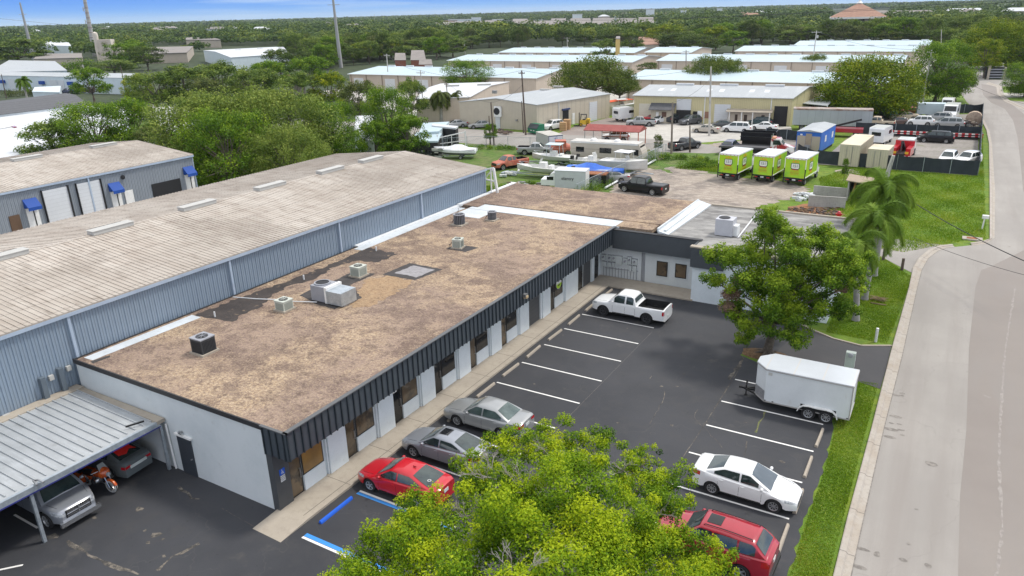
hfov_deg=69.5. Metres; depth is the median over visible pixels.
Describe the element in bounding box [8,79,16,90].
roll up door
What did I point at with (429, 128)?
shed
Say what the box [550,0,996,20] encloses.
power line
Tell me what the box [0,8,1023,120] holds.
ground
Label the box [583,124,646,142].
metal carport
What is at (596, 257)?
glass door
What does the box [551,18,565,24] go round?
terrace house
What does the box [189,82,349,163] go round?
tree
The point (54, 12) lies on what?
sky
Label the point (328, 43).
tree
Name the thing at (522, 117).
utility pole
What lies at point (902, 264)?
bollard
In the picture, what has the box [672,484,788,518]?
painted line
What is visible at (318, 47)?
tree
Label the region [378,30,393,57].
tree
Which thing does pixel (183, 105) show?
tree
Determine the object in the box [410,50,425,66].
house
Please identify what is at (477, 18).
building
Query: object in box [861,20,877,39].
tree
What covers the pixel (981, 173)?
grass
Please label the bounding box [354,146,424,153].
undergrowth
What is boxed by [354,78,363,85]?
roll up door
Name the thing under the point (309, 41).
tree
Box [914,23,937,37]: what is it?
tree
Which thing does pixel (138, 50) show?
tree
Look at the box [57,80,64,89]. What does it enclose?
roll up door
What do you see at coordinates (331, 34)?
tree
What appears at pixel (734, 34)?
tree
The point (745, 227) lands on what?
conduit pipe
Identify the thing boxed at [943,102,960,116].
cargo van
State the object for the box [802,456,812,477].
wheel stop
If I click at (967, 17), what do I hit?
tree
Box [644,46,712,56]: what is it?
storage warehouse
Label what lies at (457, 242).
air conditioner
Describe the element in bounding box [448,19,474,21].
building
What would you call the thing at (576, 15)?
building
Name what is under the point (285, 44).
tree
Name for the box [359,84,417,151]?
tree
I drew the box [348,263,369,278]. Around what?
air conditioner
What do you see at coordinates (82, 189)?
roll up door
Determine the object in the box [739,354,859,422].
cargo trailer
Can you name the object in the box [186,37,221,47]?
store
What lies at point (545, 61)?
storage warehouse
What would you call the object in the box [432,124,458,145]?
canopy roof
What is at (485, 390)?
wheel stop
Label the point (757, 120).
parked car
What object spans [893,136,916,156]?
wrecker
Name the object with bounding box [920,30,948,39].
tree
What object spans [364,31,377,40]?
tree
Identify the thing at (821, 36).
tree
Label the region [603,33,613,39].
tree
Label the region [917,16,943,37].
tree
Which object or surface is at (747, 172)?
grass
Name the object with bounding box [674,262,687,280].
window
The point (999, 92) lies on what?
kerb
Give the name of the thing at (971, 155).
parked car
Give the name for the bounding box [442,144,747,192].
rough lawn
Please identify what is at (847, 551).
kerb
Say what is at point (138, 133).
tree
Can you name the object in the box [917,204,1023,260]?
power line
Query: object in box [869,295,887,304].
fallen frond
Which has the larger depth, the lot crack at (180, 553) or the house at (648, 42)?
the house at (648, 42)
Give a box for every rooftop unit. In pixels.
[310,279,356,306]
[714,215,739,236]
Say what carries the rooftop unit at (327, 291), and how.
on the office building at (266, 404)
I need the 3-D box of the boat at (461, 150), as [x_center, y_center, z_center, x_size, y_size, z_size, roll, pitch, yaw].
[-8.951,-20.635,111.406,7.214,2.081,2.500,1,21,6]
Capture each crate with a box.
[559,122,566,130]
[563,119,570,129]
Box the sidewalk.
[283,275,691,520]
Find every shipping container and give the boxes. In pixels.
[610,98,633,114]
[838,134,873,166]
[866,144,893,168]
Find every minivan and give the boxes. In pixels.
[721,121,752,131]
[917,130,954,143]
[931,117,964,125]
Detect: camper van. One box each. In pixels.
[612,106,633,121]
[869,124,893,143]
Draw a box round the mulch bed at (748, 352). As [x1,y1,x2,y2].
[742,348,786,358]
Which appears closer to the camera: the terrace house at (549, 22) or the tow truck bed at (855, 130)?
the tow truck bed at (855, 130)
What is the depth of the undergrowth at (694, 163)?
100.08 m
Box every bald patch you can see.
[47,533,58,538]
[151,532,162,537]
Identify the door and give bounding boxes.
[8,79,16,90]
[8,214,22,231]
[25,208,41,226]
[40,185,75,222]
[49,80,57,85]
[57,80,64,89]
[75,178,106,214]
[110,191,122,206]
[124,189,134,203]
[174,432,197,476]
[184,174,195,188]
[288,455,304,497]
[345,419,357,457]
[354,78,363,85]
[385,79,395,90]
[393,388,402,422]
[418,80,427,91]
[434,361,441,393]
[470,338,475,368]
[493,64,501,67]
[495,117,499,128]
[501,317,505,345]
[529,295,539,325]
[551,284,553,309]
[572,113,574,123]
[578,265,582,289]
[583,260,589,286]
[589,101,596,120]
[594,255,598,278]
[639,103,650,116]
[661,64,671,69]
[676,99,691,109]
[714,104,730,121]
[774,66,786,70]
[805,133,811,148]
[815,66,828,71]
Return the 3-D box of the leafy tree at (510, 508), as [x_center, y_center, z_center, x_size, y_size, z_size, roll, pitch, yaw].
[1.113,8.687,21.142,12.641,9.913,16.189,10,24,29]
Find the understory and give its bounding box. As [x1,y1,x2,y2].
[133,119,378,182]
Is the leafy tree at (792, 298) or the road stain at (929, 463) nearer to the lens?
the road stain at (929, 463)
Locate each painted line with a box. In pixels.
[0,564,22,569]
[13,514,37,528]
[302,536,379,570]
[304,533,385,568]
[356,492,450,528]
[359,490,454,526]
[434,466,464,476]
[496,382,579,403]
[522,362,600,380]
[544,344,620,361]
[564,328,638,343]
[582,314,653,327]
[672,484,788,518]
[689,452,801,482]
[706,424,812,451]
[722,401,822,424]
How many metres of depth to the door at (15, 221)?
66.16 m
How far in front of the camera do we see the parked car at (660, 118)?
139.41 m
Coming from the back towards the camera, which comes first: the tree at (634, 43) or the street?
the tree at (634, 43)
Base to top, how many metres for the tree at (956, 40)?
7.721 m
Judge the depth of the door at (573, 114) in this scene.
141.58 m
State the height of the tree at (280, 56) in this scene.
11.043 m
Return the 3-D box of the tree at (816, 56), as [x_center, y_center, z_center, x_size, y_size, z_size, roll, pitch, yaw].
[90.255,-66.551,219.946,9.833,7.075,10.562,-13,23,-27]
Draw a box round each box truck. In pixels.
[536,130,562,146]
[717,147,752,179]
[751,148,787,181]
[783,150,818,184]
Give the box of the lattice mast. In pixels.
[82,0,96,55]
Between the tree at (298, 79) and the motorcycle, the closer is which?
the motorcycle
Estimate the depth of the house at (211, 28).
1060.03 m
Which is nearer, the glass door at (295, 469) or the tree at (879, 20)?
the glass door at (295, 469)
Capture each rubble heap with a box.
[788,206,839,215]
[792,192,813,201]
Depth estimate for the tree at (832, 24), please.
396.51 m
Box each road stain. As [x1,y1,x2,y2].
[854,564,866,569]
[884,427,898,430]
[925,461,937,465]
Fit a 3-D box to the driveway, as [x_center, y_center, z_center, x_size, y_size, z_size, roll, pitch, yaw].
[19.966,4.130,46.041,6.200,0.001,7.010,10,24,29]
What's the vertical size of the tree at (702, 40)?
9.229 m
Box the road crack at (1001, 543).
[994,288,1016,575]
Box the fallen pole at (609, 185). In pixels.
[605,159,655,188]
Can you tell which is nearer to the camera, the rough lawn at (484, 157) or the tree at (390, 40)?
the rough lawn at (484, 157)
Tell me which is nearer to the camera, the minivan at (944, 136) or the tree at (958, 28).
the minivan at (944, 136)
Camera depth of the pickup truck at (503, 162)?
102.58 m
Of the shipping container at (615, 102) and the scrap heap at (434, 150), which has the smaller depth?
the scrap heap at (434, 150)
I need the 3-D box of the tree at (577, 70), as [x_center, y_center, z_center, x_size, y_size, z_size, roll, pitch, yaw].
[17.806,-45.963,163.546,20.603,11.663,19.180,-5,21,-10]
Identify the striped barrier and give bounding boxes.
[893,130,983,137]
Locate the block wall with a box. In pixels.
[808,185,849,208]
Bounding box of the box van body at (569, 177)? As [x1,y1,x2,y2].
[554,167,589,188]
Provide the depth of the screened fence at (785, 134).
118.96 m
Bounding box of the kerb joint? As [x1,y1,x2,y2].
[851,247,949,575]
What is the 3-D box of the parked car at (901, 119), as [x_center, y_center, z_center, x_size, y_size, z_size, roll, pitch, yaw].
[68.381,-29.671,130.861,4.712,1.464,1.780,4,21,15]
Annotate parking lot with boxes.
[0,287,833,575]
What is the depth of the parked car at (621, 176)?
92.50 m
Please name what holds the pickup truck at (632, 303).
on the parking lot
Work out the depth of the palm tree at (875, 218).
51.69 m
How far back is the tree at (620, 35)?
447.52 m
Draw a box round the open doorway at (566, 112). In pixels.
[563,110,568,119]
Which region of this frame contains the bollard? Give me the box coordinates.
[900,258,904,270]
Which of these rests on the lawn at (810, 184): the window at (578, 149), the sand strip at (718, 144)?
the sand strip at (718, 144)
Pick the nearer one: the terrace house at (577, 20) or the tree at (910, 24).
the tree at (910, 24)
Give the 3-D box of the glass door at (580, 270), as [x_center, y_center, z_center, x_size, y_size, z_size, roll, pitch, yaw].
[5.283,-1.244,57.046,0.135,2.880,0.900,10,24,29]
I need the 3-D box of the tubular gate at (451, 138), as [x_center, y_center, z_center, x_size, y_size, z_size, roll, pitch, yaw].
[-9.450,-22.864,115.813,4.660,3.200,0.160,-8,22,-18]
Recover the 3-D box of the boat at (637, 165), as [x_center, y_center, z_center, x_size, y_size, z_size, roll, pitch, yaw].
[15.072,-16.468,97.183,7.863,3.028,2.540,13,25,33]
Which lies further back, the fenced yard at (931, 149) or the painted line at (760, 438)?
the fenced yard at (931, 149)
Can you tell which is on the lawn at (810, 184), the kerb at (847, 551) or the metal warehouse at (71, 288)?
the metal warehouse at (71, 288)
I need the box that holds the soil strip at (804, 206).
[786,204,844,215]
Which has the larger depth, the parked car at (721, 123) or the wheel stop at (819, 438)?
the parked car at (721, 123)
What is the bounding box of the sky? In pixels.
[0,0,964,26]
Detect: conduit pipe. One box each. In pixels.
[234,297,316,302]
[737,217,754,237]
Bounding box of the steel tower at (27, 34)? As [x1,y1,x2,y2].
[19,3,33,59]
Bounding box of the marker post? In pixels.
[874,328,878,341]
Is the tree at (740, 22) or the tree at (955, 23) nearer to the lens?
the tree at (955, 23)
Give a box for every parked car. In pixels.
[87,442,151,479]
[358,455,454,506]
[402,425,492,472]
[444,396,533,438]
[449,119,467,127]
[468,120,490,128]
[544,119,562,129]
[602,132,629,139]
[609,171,629,181]
[652,115,663,123]
[654,508,780,575]
[666,113,678,122]
[678,114,701,124]
[692,124,720,132]
[692,453,802,512]
[711,119,731,126]
[721,139,739,151]
[746,117,773,124]
[753,121,778,129]
[874,112,889,118]
[886,116,909,124]
[889,112,918,118]
[907,115,934,124]
[929,112,953,119]
[938,149,958,158]
[955,150,982,161]
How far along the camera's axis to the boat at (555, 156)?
103.70 m
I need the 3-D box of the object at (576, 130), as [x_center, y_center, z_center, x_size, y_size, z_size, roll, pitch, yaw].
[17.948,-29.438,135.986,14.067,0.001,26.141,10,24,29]
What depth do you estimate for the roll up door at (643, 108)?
141.85 m
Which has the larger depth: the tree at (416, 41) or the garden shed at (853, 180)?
the tree at (416, 41)
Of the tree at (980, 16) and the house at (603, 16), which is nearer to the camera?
the tree at (980, 16)
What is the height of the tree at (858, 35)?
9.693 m
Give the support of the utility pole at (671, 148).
on the rough lawn at (484, 157)
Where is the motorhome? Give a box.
[571,138,646,158]
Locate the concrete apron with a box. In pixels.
[630,123,791,142]
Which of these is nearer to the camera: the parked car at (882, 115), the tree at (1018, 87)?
the parked car at (882, 115)
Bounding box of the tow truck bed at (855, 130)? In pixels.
[835,119,863,134]
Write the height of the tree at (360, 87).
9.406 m
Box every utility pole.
[490,102,494,144]
[519,70,526,134]
[521,101,523,132]
[670,102,672,153]
[689,125,690,151]
[708,67,711,135]
[811,31,820,53]
[922,50,933,101]
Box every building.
[0,106,129,157]
[72,182,857,510]
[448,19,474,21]
[471,17,480,20]
[572,14,581,17]
[646,9,653,14]
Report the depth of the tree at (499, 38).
454.25 m
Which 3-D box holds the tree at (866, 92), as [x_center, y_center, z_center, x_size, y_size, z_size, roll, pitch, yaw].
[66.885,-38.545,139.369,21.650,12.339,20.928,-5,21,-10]
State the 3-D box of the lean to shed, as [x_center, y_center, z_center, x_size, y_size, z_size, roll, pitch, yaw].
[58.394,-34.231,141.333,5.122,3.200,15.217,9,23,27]
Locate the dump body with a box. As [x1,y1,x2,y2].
[740,130,778,144]
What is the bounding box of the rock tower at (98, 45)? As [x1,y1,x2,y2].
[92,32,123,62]
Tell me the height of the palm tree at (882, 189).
8.588 m
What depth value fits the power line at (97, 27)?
599.56 m
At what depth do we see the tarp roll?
127.17 m
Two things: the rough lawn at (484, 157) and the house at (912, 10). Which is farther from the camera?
the house at (912, 10)
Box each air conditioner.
[189,331,219,357]
[273,296,295,313]
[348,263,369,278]
[449,237,465,249]
[450,212,468,226]
[485,210,499,221]
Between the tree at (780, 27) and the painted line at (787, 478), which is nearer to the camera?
the painted line at (787, 478)
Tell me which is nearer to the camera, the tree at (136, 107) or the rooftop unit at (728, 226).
the rooftop unit at (728, 226)
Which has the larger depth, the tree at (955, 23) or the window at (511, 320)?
the tree at (955, 23)
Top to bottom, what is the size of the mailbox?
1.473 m
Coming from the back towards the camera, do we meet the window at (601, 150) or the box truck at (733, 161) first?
the window at (601, 150)
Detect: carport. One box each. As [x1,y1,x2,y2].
[0,384,171,542]
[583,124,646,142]
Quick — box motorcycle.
[74,462,117,492]
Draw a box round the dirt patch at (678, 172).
[664,166,707,176]
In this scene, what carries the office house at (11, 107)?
on the industrial yard
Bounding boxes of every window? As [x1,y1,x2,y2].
[300,441,323,474]
[354,407,373,436]
[400,377,417,404]
[440,352,454,376]
[475,330,487,352]
[506,310,516,331]
[554,278,562,297]
[576,147,583,151]
[599,148,610,152]
[655,259,668,278]
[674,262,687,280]
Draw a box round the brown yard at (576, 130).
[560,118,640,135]
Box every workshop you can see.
[417,82,508,121]
[459,85,609,129]
[632,83,819,125]
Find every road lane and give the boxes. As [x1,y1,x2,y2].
[958,250,1023,575]
[981,84,1023,191]
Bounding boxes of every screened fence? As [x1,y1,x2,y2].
[766,127,796,140]
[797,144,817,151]
[817,149,979,175]
[855,122,982,137]
[912,103,983,112]
[977,104,983,173]
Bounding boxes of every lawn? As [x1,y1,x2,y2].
[348,88,989,575]
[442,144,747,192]
[910,92,966,104]
[1008,97,1023,101]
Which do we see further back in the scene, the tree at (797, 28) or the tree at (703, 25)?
the tree at (703, 25)
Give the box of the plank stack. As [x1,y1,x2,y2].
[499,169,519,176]
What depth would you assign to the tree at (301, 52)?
315.58 m
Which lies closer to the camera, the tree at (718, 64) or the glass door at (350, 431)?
the glass door at (350, 431)
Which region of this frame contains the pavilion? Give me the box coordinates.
[830,0,888,23]
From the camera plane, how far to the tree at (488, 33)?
456.72 m
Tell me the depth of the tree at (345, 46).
339.77 m
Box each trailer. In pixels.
[32,86,61,96]
[589,171,609,186]
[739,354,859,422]
[792,107,873,128]
[916,102,945,114]
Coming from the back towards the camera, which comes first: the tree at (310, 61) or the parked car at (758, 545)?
the tree at (310, 61)
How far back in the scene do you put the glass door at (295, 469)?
33.36 m
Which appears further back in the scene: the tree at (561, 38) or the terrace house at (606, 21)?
the terrace house at (606, 21)
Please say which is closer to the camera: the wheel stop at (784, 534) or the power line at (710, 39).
the wheel stop at (784, 534)
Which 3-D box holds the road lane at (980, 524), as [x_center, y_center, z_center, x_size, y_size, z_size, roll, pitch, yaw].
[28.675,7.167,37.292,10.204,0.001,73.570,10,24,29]
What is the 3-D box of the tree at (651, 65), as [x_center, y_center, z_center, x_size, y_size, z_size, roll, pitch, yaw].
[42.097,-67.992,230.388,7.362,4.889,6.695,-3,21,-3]
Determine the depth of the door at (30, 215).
67.37 m
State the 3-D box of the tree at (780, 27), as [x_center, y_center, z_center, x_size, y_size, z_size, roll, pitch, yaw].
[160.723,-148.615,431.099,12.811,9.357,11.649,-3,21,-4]
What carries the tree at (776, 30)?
on the ground at (197, 58)
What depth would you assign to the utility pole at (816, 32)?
234.41 m
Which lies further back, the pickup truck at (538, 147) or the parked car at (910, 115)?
the parked car at (910, 115)
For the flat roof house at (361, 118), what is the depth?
112.94 m
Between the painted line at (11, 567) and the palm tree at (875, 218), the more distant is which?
the palm tree at (875, 218)
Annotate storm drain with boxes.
[962,236,982,240]
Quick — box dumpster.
[528,123,543,133]
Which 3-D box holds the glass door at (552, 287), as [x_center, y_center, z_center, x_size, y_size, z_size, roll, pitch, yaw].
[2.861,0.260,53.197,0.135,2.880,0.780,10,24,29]
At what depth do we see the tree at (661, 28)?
389.53 m
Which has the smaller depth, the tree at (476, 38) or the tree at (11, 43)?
the tree at (11, 43)
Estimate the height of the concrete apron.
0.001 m
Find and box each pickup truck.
[15,473,101,528]
[62,88,74,93]
[491,154,528,169]
[517,142,550,154]
[592,289,672,323]
[618,175,668,195]
[626,116,655,126]
[668,137,701,150]
[872,116,895,123]
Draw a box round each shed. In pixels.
[410,132,441,156]
[419,122,448,145]
[803,98,832,106]
[846,174,873,200]
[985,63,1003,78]
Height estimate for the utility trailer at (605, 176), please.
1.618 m
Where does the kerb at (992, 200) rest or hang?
on the road
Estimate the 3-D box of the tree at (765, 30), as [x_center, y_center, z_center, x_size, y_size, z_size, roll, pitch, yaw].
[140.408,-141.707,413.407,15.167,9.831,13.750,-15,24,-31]
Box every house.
[0,93,87,116]
[207,27,223,30]
[286,75,305,94]
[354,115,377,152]
[394,53,405,65]
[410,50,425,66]
[419,59,431,66]
[513,20,528,23]
[534,21,550,24]
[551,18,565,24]
[570,18,590,24]
[592,18,613,23]
[598,15,609,17]
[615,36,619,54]
[617,18,636,23]
[637,37,659,47]
[638,17,653,23]
[893,10,932,12]
[947,8,980,10]
[1002,7,1023,13]
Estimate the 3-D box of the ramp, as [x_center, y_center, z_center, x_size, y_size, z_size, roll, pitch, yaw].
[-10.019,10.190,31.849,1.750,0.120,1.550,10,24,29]
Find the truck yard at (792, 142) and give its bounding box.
[752,140,795,156]
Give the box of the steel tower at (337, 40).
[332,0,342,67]
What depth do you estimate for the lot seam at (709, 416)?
39.42 m
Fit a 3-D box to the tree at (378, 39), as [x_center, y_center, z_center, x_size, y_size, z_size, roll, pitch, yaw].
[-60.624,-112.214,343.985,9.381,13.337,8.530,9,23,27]
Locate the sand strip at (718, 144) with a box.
[708,141,741,147]
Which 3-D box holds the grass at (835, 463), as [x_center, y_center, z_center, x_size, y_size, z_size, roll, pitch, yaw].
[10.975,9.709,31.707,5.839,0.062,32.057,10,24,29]
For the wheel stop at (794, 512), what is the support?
on the parking lot
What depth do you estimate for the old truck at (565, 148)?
110.44 m
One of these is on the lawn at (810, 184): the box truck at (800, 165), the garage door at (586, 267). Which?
the box truck at (800, 165)
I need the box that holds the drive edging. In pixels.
[801,322,891,346]
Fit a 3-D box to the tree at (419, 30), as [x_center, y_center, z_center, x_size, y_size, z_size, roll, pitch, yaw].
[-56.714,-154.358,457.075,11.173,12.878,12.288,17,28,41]
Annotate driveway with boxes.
[778,327,890,388]
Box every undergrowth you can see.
[1,88,33,96]
[59,57,142,71]
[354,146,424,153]
[469,144,515,149]
[486,180,538,191]
[574,151,662,190]
[650,152,709,160]
[677,158,717,168]
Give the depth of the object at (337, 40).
309.96 m
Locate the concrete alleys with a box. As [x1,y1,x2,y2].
[324,58,934,121]
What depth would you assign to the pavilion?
524.37 m
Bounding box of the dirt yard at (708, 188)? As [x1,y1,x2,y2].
[608,168,810,207]
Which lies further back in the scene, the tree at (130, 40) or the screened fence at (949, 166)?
the tree at (130, 40)
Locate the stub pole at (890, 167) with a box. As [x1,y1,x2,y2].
[885,155,894,176]
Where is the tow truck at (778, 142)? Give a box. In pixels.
[719,133,795,155]
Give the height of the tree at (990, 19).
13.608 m
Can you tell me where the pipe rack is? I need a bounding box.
[486,167,498,192]
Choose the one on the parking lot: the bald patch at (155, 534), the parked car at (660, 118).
the bald patch at (155, 534)
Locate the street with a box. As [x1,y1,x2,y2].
[123,107,721,152]
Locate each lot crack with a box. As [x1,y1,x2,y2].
[66,540,138,574]
[156,542,198,570]
[178,486,198,498]
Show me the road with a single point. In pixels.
(929, 406)
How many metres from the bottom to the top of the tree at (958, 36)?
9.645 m
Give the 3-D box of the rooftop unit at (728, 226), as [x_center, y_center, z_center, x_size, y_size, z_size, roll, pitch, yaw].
[16.386,-4.711,56.043,1.625,1.295,1.200,10,24,29]
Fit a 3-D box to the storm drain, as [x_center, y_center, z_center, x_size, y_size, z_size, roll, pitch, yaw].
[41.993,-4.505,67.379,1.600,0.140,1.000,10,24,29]
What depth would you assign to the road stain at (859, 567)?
28.60 m
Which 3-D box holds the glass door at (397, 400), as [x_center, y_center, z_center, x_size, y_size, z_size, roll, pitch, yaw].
[-6.080,5.812,38.990,0.135,2.880,0.760,10,24,29]
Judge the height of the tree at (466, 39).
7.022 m
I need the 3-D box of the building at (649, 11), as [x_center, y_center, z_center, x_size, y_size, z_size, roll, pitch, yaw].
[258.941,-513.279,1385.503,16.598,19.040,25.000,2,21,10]
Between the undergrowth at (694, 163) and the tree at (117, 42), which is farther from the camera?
the tree at (117, 42)
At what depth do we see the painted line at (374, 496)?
33.45 m
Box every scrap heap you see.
[421,146,448,157]
[496,128,513,133]
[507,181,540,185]
[964,120,980,126]
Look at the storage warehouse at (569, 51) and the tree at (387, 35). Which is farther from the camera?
the tree at (387, 35)
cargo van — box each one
[541,171,554,185]
[942,97,954,102]
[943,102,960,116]
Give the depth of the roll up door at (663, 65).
236.92 m
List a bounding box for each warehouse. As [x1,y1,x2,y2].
[0,72,139,93]
[0,140,197,233]
[0,151,486,415]
[27,40,72,53]
[203,47,288,70]
[349,65,582,93]
[446,54,661,74]
[498,47,652,54]
[626,68,902,98]
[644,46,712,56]
[656,53,909,73]
[735,44,919,65]
[794,39,932,57]
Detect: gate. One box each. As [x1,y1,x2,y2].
[437,131,465,145]
[986,66,1006,78]
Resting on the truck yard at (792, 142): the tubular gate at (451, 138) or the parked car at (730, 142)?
the parked car at (730, 142)
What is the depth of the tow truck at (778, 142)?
106.04 m
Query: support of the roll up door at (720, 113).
in the workshop at (777, 103)
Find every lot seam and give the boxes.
[670,356,742,476]
[728,357,743,379]
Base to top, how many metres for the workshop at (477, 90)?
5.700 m
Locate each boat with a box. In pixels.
[431,144,476,158]
[513,158,574,175]
[529,142,579,165]
[565,162,624,172]
[569,152,607,164]
[599,149,653,174]
[611,98,633,108]
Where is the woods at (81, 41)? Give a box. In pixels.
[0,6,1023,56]
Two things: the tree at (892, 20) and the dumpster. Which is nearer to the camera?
the dumpster
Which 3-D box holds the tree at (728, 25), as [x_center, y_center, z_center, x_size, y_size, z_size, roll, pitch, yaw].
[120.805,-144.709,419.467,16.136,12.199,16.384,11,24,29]
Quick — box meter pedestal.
[844,350,856,368]
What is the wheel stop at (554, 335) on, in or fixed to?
on the parking lot
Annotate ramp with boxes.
[253,509,307,541]
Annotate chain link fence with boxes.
[443,136,665,155]
[576,145,662,190]
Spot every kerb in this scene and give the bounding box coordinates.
[833,244,953,575]
[971,119,994,244]
[986,82,1023,109]
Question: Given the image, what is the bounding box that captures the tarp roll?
[965,111,981,122]
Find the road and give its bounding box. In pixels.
[852,66,1023,575]
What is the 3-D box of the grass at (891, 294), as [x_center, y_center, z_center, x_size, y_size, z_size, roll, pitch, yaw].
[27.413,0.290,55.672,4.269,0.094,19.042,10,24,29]
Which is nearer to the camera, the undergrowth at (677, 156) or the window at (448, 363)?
the window at (448, 363)
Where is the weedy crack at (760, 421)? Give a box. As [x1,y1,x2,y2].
[755,410,766,432]
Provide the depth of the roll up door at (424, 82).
204.89 m
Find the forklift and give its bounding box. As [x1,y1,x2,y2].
[573,112,589,125]
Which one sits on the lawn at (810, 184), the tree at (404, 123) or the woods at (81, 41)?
the tree at (404, 123)
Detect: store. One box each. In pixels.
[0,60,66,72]
[34,53,82,68]
[145,46,193,63]
[155,106,189,131]
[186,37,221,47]
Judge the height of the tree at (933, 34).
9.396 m
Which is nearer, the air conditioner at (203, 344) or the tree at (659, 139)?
the air conditioner at (203, 344)
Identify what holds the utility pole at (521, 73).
on the street
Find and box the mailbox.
[981,215,988,228]
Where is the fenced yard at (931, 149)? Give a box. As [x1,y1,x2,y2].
[822,114,978,175]
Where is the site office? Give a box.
[795,122,835,150]
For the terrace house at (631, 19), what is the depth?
849.91 m
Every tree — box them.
[0,38,53,60]
[13,118,86,154]
[14,76,32,97]
[47,99,141,147]
[64,66,114,103]
[89,59,142,72]
[95,38,122,52]
[100,95,161,142]
[101,41,149,60]
[118,72,153,98]
[122,69,187,106]
[123,38,138,51]
[123,46,168,70]
[128,85,268,178]
[128,124,171,145]
[149,63,223,101]
[169,103,282,186]
[187,77,229,100]
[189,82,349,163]
[196,59,255,93]
[221,67,280,97]
[235,121,334,174]
[249,59,291,85]
[260,48,299,74]
[272,71,320,118]
[277,31,303,55]
[285,55,334,89]
[286,32,307,52]
[294,48,313,67]
[295,35,321,57]
[302,50,326,68]
[302,97,369,154]
[307,69,350,103]
[308,43,338,69]
[311,51,338,69]
[312,40,342,55]
[317,35,347,55]
[317,412,739,575]
[323,33,335,36]
[334,79,380,116]
[341,43,356,57]
[342,47,362,64]
[346,32,361,60]
[350,42,382,61]
[356,120,393,151]
[358,41,380,63]
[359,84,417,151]
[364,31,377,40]
[364,35,394,59]
[374,32,389,61]
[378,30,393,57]
[381,35,405,61]
[381,43,398,58]
[384,114,431,151]
[389,45,419,55]
[390,31,402,42]
[394,76,429,122]
[401,28,423,45]
[404,38,424,49]
[411,28,424,49]
[421,27,440,37]
[422,36,448,59]
[429,90,450,121]
[431,31,448,57]
[436,38,467,57]
[439,59,494,82]
[451,90,461,99]
[454,38,472,46]
[463,28,475,36]
[466,35,481,48]
[479,30,498,47]
[483,123,497,138]
[491,28,507,46]
[508,27,525,47]
[516,25,530,46]
[547,53,635,90]
[553,28,571,45]
[575,33,594,44]
[590,38,620,54]
[600,70,642,98]
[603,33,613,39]
[608,32,633,41]
[620,28,644,47]
[632,21,655,37]
[636,62,657,69]
[645,23,687,46]
[651,31,700,46]
[654,135,662,148]
[675,34,723,47]
[681,53,749,74]
[689,23,713,31]
[693,28,715,44]
[698,203,876,355]
[701,24,732,49]
[710,22,737,37]
[717,30,749,52]
[737,20,748,38]
[740,19,756,44]
[745,23,763,44]
[749,19,775,42]
[751,27,774,43]
[770,27,782,41]
[776,29,803,43]
[777,25,790,41]
[779,25,801,35]
[786,25,806,41]
[793,26,819,40]
[799,26,818,40]
[800,53,827,60]
[807,29,831,40]
[808,51,930,117]
[817,17,839,40]
[830,22,852,40]
[837,229,887,321]
[841,158,849,180]
[841,199,908,300]
[842,18,861,39]
[847,167,922,276]
[848,25,869,39]
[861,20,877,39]
[868,17,889,39]
[869,22,904,38]
[874,31,904,39]
[887,17,904,29]
[888,22,905,36]
[894,16,921,34]
[901,30,917,39]
[902,23,921,39]
[903,39,982,101]
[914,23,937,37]
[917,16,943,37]
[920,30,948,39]
[929,29,947,43]
[933,27,958,41]
[936,19,972,37]
[939,26,964,38]
[943,38,961,52]
[945,65,978,100]
[948,15,975,28]
[950,32,969,57]
[956,15,1023,68]
[967,36,1008,77]
[971,12,992,22]
[979,16,1000,25]
[999,60,1023,96]
[1011,16,1023,25]
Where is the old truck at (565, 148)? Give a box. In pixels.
[551,139,570,154]
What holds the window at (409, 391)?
in the office building at (266, 404)
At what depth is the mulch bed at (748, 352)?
46.18 m
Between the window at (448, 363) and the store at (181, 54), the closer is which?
the window at (448, 363)
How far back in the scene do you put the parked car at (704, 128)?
127.48 m
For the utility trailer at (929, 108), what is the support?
on the fenced yard at (931, 149)
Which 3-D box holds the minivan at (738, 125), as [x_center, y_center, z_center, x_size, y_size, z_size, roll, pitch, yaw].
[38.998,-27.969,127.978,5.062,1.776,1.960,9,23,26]
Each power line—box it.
[8,19,185,33]
[522,67,706,77]
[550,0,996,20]
[570,31,809,40]
[913,237,1023,274]
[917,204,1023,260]
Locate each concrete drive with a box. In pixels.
[880,239,938,272]
[1003,92,1022,96]
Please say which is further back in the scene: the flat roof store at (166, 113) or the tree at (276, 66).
the tree at (276, 66)
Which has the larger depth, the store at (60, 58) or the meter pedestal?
the store at (60, 58)
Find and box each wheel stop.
[319,496,352,523]
[476,382,494,397]
[502,363,518,376]
[526,345,540,357]
[547,329,561,340]
[567,314,579,324]
[779,523,789,552]
[792,488,803,513]
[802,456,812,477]
[814,428,823,447]
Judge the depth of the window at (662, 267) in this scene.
57.64 m
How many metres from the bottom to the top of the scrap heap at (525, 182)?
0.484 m
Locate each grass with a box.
[675,159,795,179]
[790,381,877,575]
[819,123,986,251]
[826,257,910,343]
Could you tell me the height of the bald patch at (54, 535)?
0.001 m

